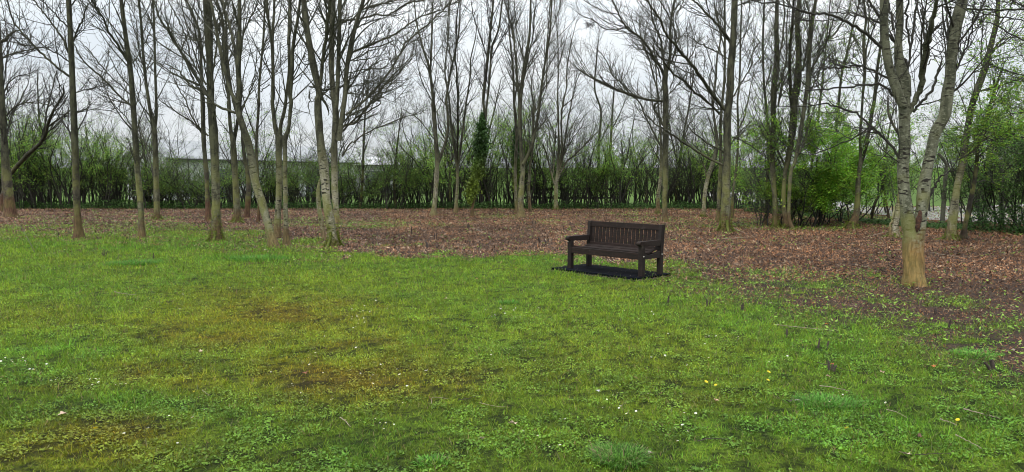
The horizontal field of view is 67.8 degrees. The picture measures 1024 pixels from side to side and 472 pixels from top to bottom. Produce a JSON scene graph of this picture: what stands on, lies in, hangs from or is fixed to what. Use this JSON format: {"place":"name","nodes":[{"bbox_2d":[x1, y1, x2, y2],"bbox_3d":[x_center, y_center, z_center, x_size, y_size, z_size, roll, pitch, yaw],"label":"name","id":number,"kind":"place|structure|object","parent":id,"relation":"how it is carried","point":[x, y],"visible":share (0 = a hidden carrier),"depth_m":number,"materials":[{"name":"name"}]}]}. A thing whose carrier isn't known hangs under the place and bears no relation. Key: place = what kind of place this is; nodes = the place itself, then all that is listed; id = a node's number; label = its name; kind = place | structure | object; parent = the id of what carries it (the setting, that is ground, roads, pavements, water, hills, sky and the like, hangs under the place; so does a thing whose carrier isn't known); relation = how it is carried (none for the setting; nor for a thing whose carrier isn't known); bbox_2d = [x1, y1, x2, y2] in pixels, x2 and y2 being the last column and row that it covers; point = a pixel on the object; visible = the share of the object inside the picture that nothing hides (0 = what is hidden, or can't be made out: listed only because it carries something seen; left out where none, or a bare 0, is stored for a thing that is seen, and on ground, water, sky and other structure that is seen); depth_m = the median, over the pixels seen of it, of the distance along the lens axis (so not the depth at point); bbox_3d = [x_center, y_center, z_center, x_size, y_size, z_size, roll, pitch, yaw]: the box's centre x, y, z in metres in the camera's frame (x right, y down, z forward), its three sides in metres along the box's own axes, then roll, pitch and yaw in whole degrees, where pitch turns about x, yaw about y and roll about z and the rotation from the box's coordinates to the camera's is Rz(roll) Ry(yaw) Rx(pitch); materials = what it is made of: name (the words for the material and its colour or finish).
{"place":"outdoors","nodes":[
{"label":"outdoors","id":0,"kind":"place"},
{"bbox_2d":[121,139,357,199],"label":"long shed","id":1,"kind":"structure","parent":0,"point":[195,153],"depth_m":61.13,"materials":[{"name":"metal"}]},
{"bbox_2d":[0,168,1023,471],"bbox_3d":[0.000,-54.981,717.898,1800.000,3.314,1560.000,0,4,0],"label":"ground","id":2,"kind":"structure","parent":0,"point":[598,384],"depth_m":7.19,"materials":[{"name":"green plant"}]},
{"bbox_2d":[0,102,63,208],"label":"hedge shrub","id":3,"kind":"object","parent":2,"relation":"on","point":[17,198],"visible":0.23,"depth_m":41.84,"materials":[{"name":"green plant"}]},
{"bbox_2d":[0,113,68,208],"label":"hedge shrub","id":4,"kind":"object","parent":2,"relation":"on","point":[24,178],"visible":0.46,"depth_m":41.26,"materials":[{"name":"green plant"}]},
{"bbox_2d":[0,0,92,216],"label":"bare tree","id":5,"kind":"object","parent":2,"relation":"on","point":[7,205],"visible":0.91,"depth_m":32.70,"materials":[{"name":"brown plant"}]},
{"bbox_2d":[0,94,114,207],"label":"hedge shrub","id":6,"kind":"object","parent":2,"relation":"on","point":[29,166],"visible":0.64,"depth_m":41.31,"materials":[{"name":"green plant"}]},
{"bbox_2d":[0,105,114,205],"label":"hedge shrub","id":7,"kind":"object","parent":2,"relation":"on","point":[54,171],"visible":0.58,"depth_m":41.42,"materials":[{"name":"green plant"}]},
{"bbox_2d":[0,0,145,237],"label":"bare tree","id":8,"kind":"object","parent":2,"relation":"on","point":[78,231],"visible":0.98,"depth_m":21.07,"materials":[{"name":"brown plant"}]},
{"bbox_2d":[15,90,130,208],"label":"hedge shrub","id":9,"kind":"object","parent":2,"relation":"on","point":[55,157],"visible":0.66,"depth_m":41.51,"materials":[{"name":"green plant"}]},
{"bbox_2d":[57,77,131,206],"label":"hedge shrub","id":10,"kind":"object","parent":2,"relation":"on","point":[93,144],"visible":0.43,"depth_m":42.59,"materials":[{"name":"green plant"}]},
{"bbox_2d":[69,109,134,207],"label":"hedge shrub","id":11,"kind":"object","parent":2,"relation":"on","point":[110,173],"visible":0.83,"depth_m":41.58,"materials":[{"name":"green plant"}]},
{"bbox_2d":[55,104,158,205],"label":"hedge shrub","id":12,"kind":"object","parent":2,"relation":"on","point":[103,160],"visible":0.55,"depth_m":41.89,"materials":[{"name":"green plant"}]},
{"bbox_2d":[52,0,191,237],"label":"bare tree","id":13,"kind":"object","parent":2,"relation":"on","point":[129,59],"visible":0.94,"depth_m":21.18,"materials":[{"name":"brown plant"}]},
{"bbox_2d":[109,0,178,219],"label":"bare tree","id":14,"kind":"object","parent":2,"relation":"on","point":[157,215],"visible":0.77,"depth_m":30.39,"materials":[{"name":"brown plant"}]},
{"bbox_2d":[115,141,190,208],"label":"hedge shrub","id":15,"kind":"object","parent":2,"relation":"on","point":[144,185],"visible":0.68,"depth_m":41.45,"materials":[{"name":"green plant"}]},
{"bbox_2d":[93,88,221,205],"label":"wispy sapling","id":16,"kind":"object","parent":2,"relation":"on","point":[181,143],"visible":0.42,"depth_m":45.34,"materials":[{"name":"green plant"}]},
{"bbox_2d":[115,147,208,207],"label":"hedge shrub","id":17,"kind":"object","parent":2,"relation":"on","point":[150,191],"visible":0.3,"depth_m":42.42,"materials":[{"name":"green plant"}]},
{"bbox_2d":[149,163,210,208],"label":"hedge shrub","id":18,"kind":"object","parent":2,"relation":"on","point":[179,198],"visible":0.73,"depth_m":41.58,"materials":[{"name":"green plant"}]},
{"bbox_2d":[139,0,227,220],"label":"bare tree","id":19,"kind":"object","parent":2,"relation":"on","point":[202,129],"visible":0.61,"depth_m":29.48,"materials":[{"name":"brown plant"}]},
{"bbox_2d":[129,0,260,241],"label":"bare tree","id":20,"kind":"object","parent":2,"relation":"on","point":[215,232],"visible":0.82,"depth_m":20.23,"materials":[{"name":"brown plant"}]},
{"bbox_2d":[172,151,251,208],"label":"hedge shrub","id":21,"kind":"object","parent":2,"relation":"on","point":[223,184],"visible":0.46,"depth_m":40.88,"materials":[{"name":"green plant"}]},
{"bbox_2d":[140,0,287,247],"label":"bare tree","id":22,"kind":"object","parent":2,"relation":"on","point":[238,48],"visible":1,"depth_m":18.30,"materials":[{"name":"brown plant"}]},
{"bbox_2d":[190,0,264,217],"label":"bare tree","id":23,"kind":"object","parent":2,"relation":"on","point":[247,196],"visible":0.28,"depth_m":31.82,"materials":[{"name":"brown plant"}]},
{"bbox_2d":[197,0,259,222],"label":"bare tree","id":24,"kind":"object","parent":2,"relation":"on","point":[237,217],"visible":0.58,"depth_m":28.38,"materials":[{"name":"brown plant"}]},
{"bbox_2d":[174,98,300,206],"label":"hedge shrub","id":25,"kind":"object","parent":2,"relation":"on","point":[242,188],"visible":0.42,"depth_m":42.14,"materials":[{"name":"green plant"}]},
{"bbox_2d":[217,0,295,221],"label":"bare tree","id":26,"kind":"object","parent":2,"relation":"on","point":[258,103],"visible":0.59,"depth_m":28.68,"materials":[{"name":"brown plant"}]},
{"bbox_2d":[214,0,330,237],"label":"bare tree","id":27,"kind":"object","parent":2,"relation":"on","point":[279,170],"visible":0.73,"depth_m":21.44,"materials":[{"name":"brown plant"}]},
{"bbox_2d":[260,154,321,207],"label":"hedge shrub","id":28,"kind":"object","parent":2,"relation":"on","point":[294,185],"visible":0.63,"depth_m":41.80,"materials":[{"name":"green plant"}]},
{"bbox_2d":[234,70,380,202],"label":"wispy sapling","id":29,"kind":"object","parent":2,"relation":"on","point":[314,138],"visible":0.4,"depth_m":44.00,"materials":[{"name":"green plant"}]},
{"bbox_2d":[271,0,357,244],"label":"bare tree","id":30,"kind":"object","parent":2,"relation":"on","point":[286,238],"visible":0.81,"depth_m":18.98,"materials":[{"name":"brown plant"}]},
{"bbox_2d":[287,147,372,207],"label":"hedge shrub","id":31,"kind":"object","parent":2,"relation":"on","point":[340,185],"visible":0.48,"depth_m":42.07,"materials":[{"name":"green plant"}]},
{"bbox_2d":[328,152,399,207],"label":"hedge shrub","id":32,"kind":"object","parent":2,"relation":"on","point":[360,190],"visible":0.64,"depth_m":42.14,"materials":[{"name":"green plant"}]},
{"bbox_2d":[349,63,383,207],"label":"slender tree","id":33,"kind":"object","parent":2,"relation":"on","point":[362,158],"visible":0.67,"depth_m":41.41,"materials":[{"name":"green plant"}]},
{"bbox_2d":[271,0,474,246],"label":"bare tree","id":34,"kind":"object","parent":2,"relation":"on","point":[338,126],"visible":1,"depth_m":18.68,"materials":[{"name":"beige plant"}]},
{"bbox_2d":[338,135,418,207],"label":"hedge shrub","id":35,"kind":"object","parent":2,"relation":"on","point":[372,184],"visible":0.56,"depth_m":41.98,"materials":[{"name":"green plant"}]},
{"bbox_2d":[370,90,423,208],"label":"slender tree","id":36,"kind":"object","parent":2,"relation":"on","point":[395,168],"visible":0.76,"depth_m":41.68,"materials":[{"name":"green plant"}]},
{"bbox_2d":[324,55,476,202],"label":"wispy sapling","id":37,"kind":"object","parent":2,"relation":"on","point":[405,135],"visible":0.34,"depth_m":44.29,"materials":[{"name":"green plant"}]},
{"bbox_2d":[368,133,432,208],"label":"hedge shrub","id":38,"kind":"object","parent":2,"relation":"on","point":[404,187],"visible":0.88,"depth_m":40.92,"materials":[{"name":"green plant"}]},
{"bbox_2d":[385,104,460,208],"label":"hedge shrub","id":39,"kind":"object","parent":2,"relation":"on","point":[432,166],"visible":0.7,"depth_m":41.31,"materials":[{"name":"green plant"}]},
{"bbox_2d":[366,103,480,207],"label":"hedge shrub","id":40,"kind":"object","parent":2,"relation":"on","point":[449,171],"visible":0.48,"depth_m":41.90,"materials":[{"name":"green plant"}]},
{"bbox_2d":[393,0,483,215],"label":"bare tree","id":41,"kind":"object","parent":2,"relation":"on","point":[438,154],"visible":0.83,"depth_m":33.61,"materials":[{"name":"beige plant"}]},
{"bbox_2d":[426,0,487,212],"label":"bare tree","id":42,"kind":"object","parent":2,"relation":"on","point":[457,120],"visible":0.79,"depth_m":35.82,"materials":[{"name":"brown plant"}]},
{"bbox_2d":[419,99,517,207],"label":"hedge shrub","id":43,"kind":"object","parent":2,"relation":"on","point":[497,147],"visible":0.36,"depth_m":42.41,"materials":[{"name":"green plant"}]},
{"bbox_2d":[417,84,528,207],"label":"hedge shrub","id":44,"kind":"object","parent":2,"relation":"on","point":[480,182],"visible":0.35,"depth_m":42.09,"materials":[{"name":"green plant"}]},
{"bbox_2d":[457,0,526,216],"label":"bare tree","id":45,"kind":"object","parent":2,"relation":"on","point":[480,148],"visible":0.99,"depth_m":32.72,"materials":[{"name":"green plant"}]},
{"bbox_2d":[459,94,547,206],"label":"hedge shrub","id":46,"kind":"object","parent":2,"relation":"on","point":[496,179],"visible":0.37,"depth_m":42.45,"materials":[{"name":"green plant"}]},
{"bbox_2d":[0,206,1020,309],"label":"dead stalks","id":47,"kind":"object","parent":2,"relation":"on","point":[643,232],"visible":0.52,"depth_m":19.18,"materials":[{"name":"brown plant"}]},
{"bbox_2d":[0,223,1023,471],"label":"lawn grass","id":48,"kind":"structure","parent":2,"relation":"on","point":[28,307],"depth_m":7.32,"materials":[{"name":"green plant"}]},
{"bbox_2d":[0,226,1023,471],"bbox_3d":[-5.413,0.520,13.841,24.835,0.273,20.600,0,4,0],"label":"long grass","id":49,"kind":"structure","parent":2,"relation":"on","point":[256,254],"depth_m":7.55,"materials":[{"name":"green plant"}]},
{"bbox_2d":[0,253,1023,471],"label":"lawn weeds","id":50,"kind":"object","parent":2,"relation":"on","point":[390,468],"visible":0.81,"depth_m":5.96,"materials":[{"name":"green plant"}]},
{"bbox_2d":[0,205,1023,404],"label":"leaf litter","id":51,"kind":"object","parent":2,"relation":"on","point":[593,213],"visible":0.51,"depth_m":21.24,"materials":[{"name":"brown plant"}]},
{"bbox_2d":[2,206,1023,426],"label":"woodland weeds","id":52,"kind":"object","parent":2,"relation":"on","point":[972,347],"visible":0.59,"depth_m":15.44,"materials":[{"name":"green plant"}]},
{"bbox_2d":[492,0,541,212],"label":"bare tree","id":53,"kind":"object","parent":2,"relation":"on","point":[515,165],"visible":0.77,"depth_m":36.10,"materials":[{"name":"brown plant"}]},
{"bbox_2d":[481,63,556,207],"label":"hedge shrub","id":54,"kind":"object","parent":2,"relation":"on","point":[505,161],"visible":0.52,"depth_m":41.27,"materials":[{"name":"green plant"}]},
{"bbox_2d":[15,199,1023,235],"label":"undergrowth","id":55,"kind":"object","parent":2,"relation":"on","point":[987,223],"visible":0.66,"depth_m":41.19,"materials":[{"name":"green plant"}]},
{"bbox_2d":[491,79,557,207],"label":"hedge shrub","id":56,"kind":"object","parent":2,"relation":"on","point":[545,180],"visible":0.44,"depth_m":41.48,"materials":[{"name":"green plant"}]},
{"bbox_2d":[503,0,568,211],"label":"bare tree","id":57,"kind":"object","parent":2,"relation":"on","point":[529,177],"visible":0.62,"depth_m":37.30,"materials":[{"name":"brown plant"}]},
{"bbox_2d":[487,0,590,217],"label":"bare tree","id":58,"kind":"object","parent":2,"relation":"on","point":[520,85],"visible":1,"depth_m":32.33,"materials":[{"name":"brown plant"}]},
{"bbox_2d":[503,77,576,205],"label":"hedge shrub","id":59,"kind":"object","parent":2,"relation":"on","point":[534,162],"visible":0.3,"depth_m":42.58,"materials":[{"name":"green plant"}]},
{"bbox_2d":[510,128,623,203],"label":"hedge shrub","id":60,"kind":"object","parent":2,"relation":"on","point":[551,185],"visible":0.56,"depth_m":41.92,"materials":[{"name":"green plant"}]},
{"bbox_2d":[523,113,618,208],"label":"hedge shrub","id":61,"kind":"object","parent":2,"relation":"on","point":[595,155],"visible":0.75,"depth_m":41.59,"materials":[{"name":"green plant"}]},
{"bbox_2d":[535,0,613,209],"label":"bare tree","id":62,"kind":"object","parent":2,"relation":"on","point":[559,169],"visible":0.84,"depth_m":39.85,"materials":[{"name":"beige plant"}]},
{"bbox_2d":[579,16,620,179],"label":"slender tree","id":63,"kind":"object","parent":2,"relation":"on","point":[595,94],"visible":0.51,"depth_m":49.45,"materials":[{"name":"grey plant"}]},
{"bbox_2d":[566,132,634,208],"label":"hedge shrub","id":64,"kind":"object","parent":2,"relation":"on","point":[600,187],"visible":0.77,"depth_m":41.35,"materials":[{"name":"green plant"}]},
{"bbox_2d":[551,264,672,280],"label":"base slab","id":65,"kind":"structure","parent":2,"relation":"on","point":[604,271],"depth_m":13.41,"materials":[{"name":"rubber"}]},
{"bbox_2d":[565,221,664,276],"bbox_3d":[1.799,0.197,13.460,0.688,0.845,1.726,-4,6,-42],"label":"park bench","id":66,"kind":"object","parent":65,"relation":"on","point":[640,248],"visible":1,"depth_m":13.48,"materials":[{"name":"brown wood"}]},
{"bbox_2d":[584,438,656,470],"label":"grass tuft","id":67,"kind":"object","parent":2,"relation":"on","point":[600,452],"visible":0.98,"depth_m":4.58,"materials":[{"name":"green plant"}]},
{"bbox_2d":[548,0,710,221],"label":"bare tree","id":68,"kind":"object","parent":2,"relation":"on","point":[664,124],"visible":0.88,"depth_m":29.20,"materials":[{"name":"brown plant"}]},
{"bbox_2d":[594,100,673,207],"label":"hedge shrub","id":69,"kind":"object","parent":2,"relation":"on","point":[624,161],"visible":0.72,"depth_m":42.29,"materials":[{"name":"green plant"}]},
{"bbox_2d":[603,93,687,206],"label":"hedge shrub","id":70,"kind":"object","parent":2,"relation":"on","point":[632,169],"visible":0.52,"depth_m":43.51,"materials":[{"name":"green plant"}]},
{"bbox_2d":[638,23,685,213],"bbox_3d":[6.870,-5.602,35.358,2.737,9.295,1.984,0,4,0],"label":"bare tree","id":71,"kind":"object","parent":2,"relation":"on","point":[657,210],"visible":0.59,"depth_m":35.28,"materials":[{"name":"brown plant"}]},
{"bbox_2d":[624,132,713,206],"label":"hedge shrub","id":72,"kind":"object","parent":2,"relation":"on","point":[669,181],"visible":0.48,"depth_m":42.33,"materials":[{"name":"green plant"}]},
{"bbox_2d":[648,35,714,207],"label":"slender tree","id":73,"kind":"object","parent":2,"relation":"on","point":[680,144],"visible":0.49,"depth_m":43.07,"materials":[{"name":"brown plant"}]},
{"bbox_2d":[654,121,735,206],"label":"hedge shrub","id":74,"kind":"object","parent":2,"relation":"on","point":[688,184],"visible":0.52,"depth_m":42.40,"materials":[{"name":"green plant"}]},
{"bbox_2d":[668,119,739,208],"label":"hedge shrub","id":75,"kind":"object","parent":2,"relation":"on","point":[694,177],"visible":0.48,"depth_m":41.82,"materials":[{"name":"green plant"}]},
{"bbox_2d":[607,0,802,232],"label":"bare tree","id":76,"kind":"object","parent":2,"relation":"on","point":[725,223],"visible":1,"depth_m":23.73,"materials":[{"name":"brown plant"}]},
{"bbox_2d":[681,0,744,217],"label":"bare tree","id":77,"kind":"object","parent":2,"relation":"on","point":[706,183],"visible":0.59,"depth_m":32.68,"materials":[{"name":"beige plant"}]},
{"bbox_2d":[693,0,752,220],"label":"bare tree","id":78,"kind":"object","parent":2,"relation":"on","point":[718,211],"visible":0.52,"depth_m":29.46,"materials":[{"name":"brown plant"}]},
{"bbox_2d":[689,109,763,208],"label":"hedge shrub","id":79,"kind":"object","parent":2,"relation":"on","point":[737,192],"visible":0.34,"depth_m":42.20,"materials":[{"name":"green plant"}]},
{"bbox_2d":[709,0,765,217],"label":"bare tree","id":80,"kind":"object","parent":2,"relation":"on","point":[737,150],"visible":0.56,"depth_m":31.69,"materials":[{"name":"brown plant"}]},
{"bbox_2d":[731,151,796,211],"bbox_3d":[12.178,-2.845,37.344,3.489,3.443,2.748,0,4,0],"label":"leafy bush","id":81,"kind":"object","parent":2,"relation":"on","point":[740,179],"visible":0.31,"depth_m":37.16,"materials":[{"name":"green plant"}]},
{"bbox_2d":[731,155,819,226],"bbox_3d":[9.150,-1.636,26.812,2.503,2.649,3.274,-2,5,-19],"label":"leafy bush","id":82,"kind":"object","parent":2,"relation":"on","point":[766,186],"visible":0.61,"depth_m":26.22,"materials":[{"name":"green plant"}]},
{"bbox_2d":[732,0,823,227],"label":"bare tree","id":83,"kind":"object","parent":2,"relation":"on","point":[776,222],"visible":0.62,"depth_m":25.65,"materials":[{"name":"brown plant"}]},
{"bbox_2d":[719,106,876,227],"bbox_3d":[10.000,-2.375,26.355,4.093,4.204,4.562,-2,5,-24],"label":"leafy bush","id":84,"kind":"object","parent":2,"relation":"on","point":[849,171],"visible":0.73,"depth_m":25.55,"materials":[{"name":"green plant"}]},
{"bbox_2d":[742,0,871,229],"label":"bare tree","id":85,"kind":"object","parent":2,"relation":"on","point":[786,215],"visible":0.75,"depth_m":24.83,"materials":[{"name":"brown plant"}]},
{"bbox_2d":[783,391,864,410],"bbox_3d":[2.360,1.239,5.755,0.636,0.055,0.488,0,4,0],"label":"grass tuft","id":86,"kind":"object","parent":2,"relation":"on","point":[830,397],"visible":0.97,"depth_m":5.76,"materials":[{"name":"green plant"}]},
{"bbox_2d":[722,88,934,225],"bbox_3d":[11.566,-2.780,27.283,7.526,5.157,7.120,0,4,0],"label":"leafy bush","id":87,"kind":"object","parent":2,"relation":"on","point":[831,159],"visible":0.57,"depth_m":26.35,"materials":[{"name":"green plant"}]},
{"bbox_2d":[759,115,920,223],"bbox_3d":[11.915,-2.699,28.878,5.398,4.466,4.946,-4,6,-41],"label":"leafy bush","id":88,"kind":"object","parent":2,"relation":"on","point":[882,190],"visible":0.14,"depth_m":28.25,"materials":[{"name":"green plant"}]},
{"bbox_2d":[812,1,879,219],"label":"bare tree","id":89,"kind":"object","parent":2,"relation":"on","point":[840,83],"visible":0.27,"depth_m":30.34,"materials":[{"name":"brown plant"}]},
{"bbox_2d":[721,0,1017,286],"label":"bare tree","id":90,"kind":"object","parent":2,"relation":"on","point":[913,225],"visible":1,"depth_m":11.88,"materials":[{"name":"brown plant"}]},
{"bbox_2d":[801,102,950,215],"bbox_3d":[16.283,-3.541,33.932,6.313,5.364,5.465,1,4,10],"label":"leafy bush","id":91,"kind":"object","parent":2,"relation":"on","point":[922,157],"visible":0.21,"depth_m":33.86,"materials":[{"name":"green plant"}]},
{"bbox_2d":[833,0,919,229],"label":"bare tree","id":92,"kind":"object","parent":2,"relation":"on","point":[852,223],"visible":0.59,"depth_m":24.68,"materials":[{"name":"brown plant"}]},
{"bbox_2d":[855,53,943,237],"bbox_3d":[11.100,-2.539,21.389,2.449,5.321,1.585,4,6,42],"label":"bare tree","id":93,"kind":"object","parent":2,"relation":"on","point":[894,229],"visible":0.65,"depth_m":21.62,"materials":[{"name":"beige plant"}]},
{"bbox_2d":[877,96,1013,210],"bbox_3d":[21.520,-4.120,37.751,6.088,5.928,5.897,-2,5,-27],"label":"leafy bush","id":94,"kind":"object","parent":2,"relation":"on","point":[934,176],"visible":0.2,"depth_m":38.22,"materials":[{"name":"green plant"}]},
{"bbox_2d":[890,0,1023,154],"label":"leafy tree","id":95,"kind":"object","parent":2,"relation":"on","point":[1008,131],"visible":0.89,"depth_m":15.97,"materials":[{"name":"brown plant"}]},
{"bbox_2d":[910,68,1023,232],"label":"leafy bush","id":96,"kind":"object","parent":2,"relation":"on","point":[1017,159],"visible":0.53,"depth_m":23.38,"materials":[{"name":"green plant"}]},
{"bbox_2d":[913,89,1023,225],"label":"leafy bush","id":97,"kind":"object","parent":2,"relation":"on","point":[952,179],"visible":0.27,"depth_m":27.35,"materials":[{"name":"green plant"}]},
{"bbox_2d":[932,0,1023,240],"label":"bare tree","id":98,"kind":"object","parent":2,"relation":"on","point":[950,233],"visible":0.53,"depth_m":20.56,"materials":[{"name":"brown plant"}]},
{"bbox_2d":[942,54,1023,228],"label":"leafy bush","id":99,"kind":"object","parent":2,"relation":"on","point":[990,193],"visible":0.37,"depth_m":24.31,"materials":[{"name":"green plant"}]},
{"bbox_2d":[952,17,1023,239],"bbox_3d":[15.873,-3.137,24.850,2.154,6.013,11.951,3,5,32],"label":"bare tree","id":100,"kind":"object","parent":2,"relation":"on","point":[968,213],"visible":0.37,"depth_m":20.87,"materials":[{"name":"brown plant"}]},
{"bbox_2d":[0,0,1023,167],"label":"sky","id":101,"kind":"structure","parent":0,"point":[607,37],"materials":[{"name":"white"}]},
{"bbox_2d":[709,192,1023,223],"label":"gravel track","id":102,"kind":"structure","parent":0,"point":[936,216],"depth_m":37.69,"materials":[{"name":"gravel"}]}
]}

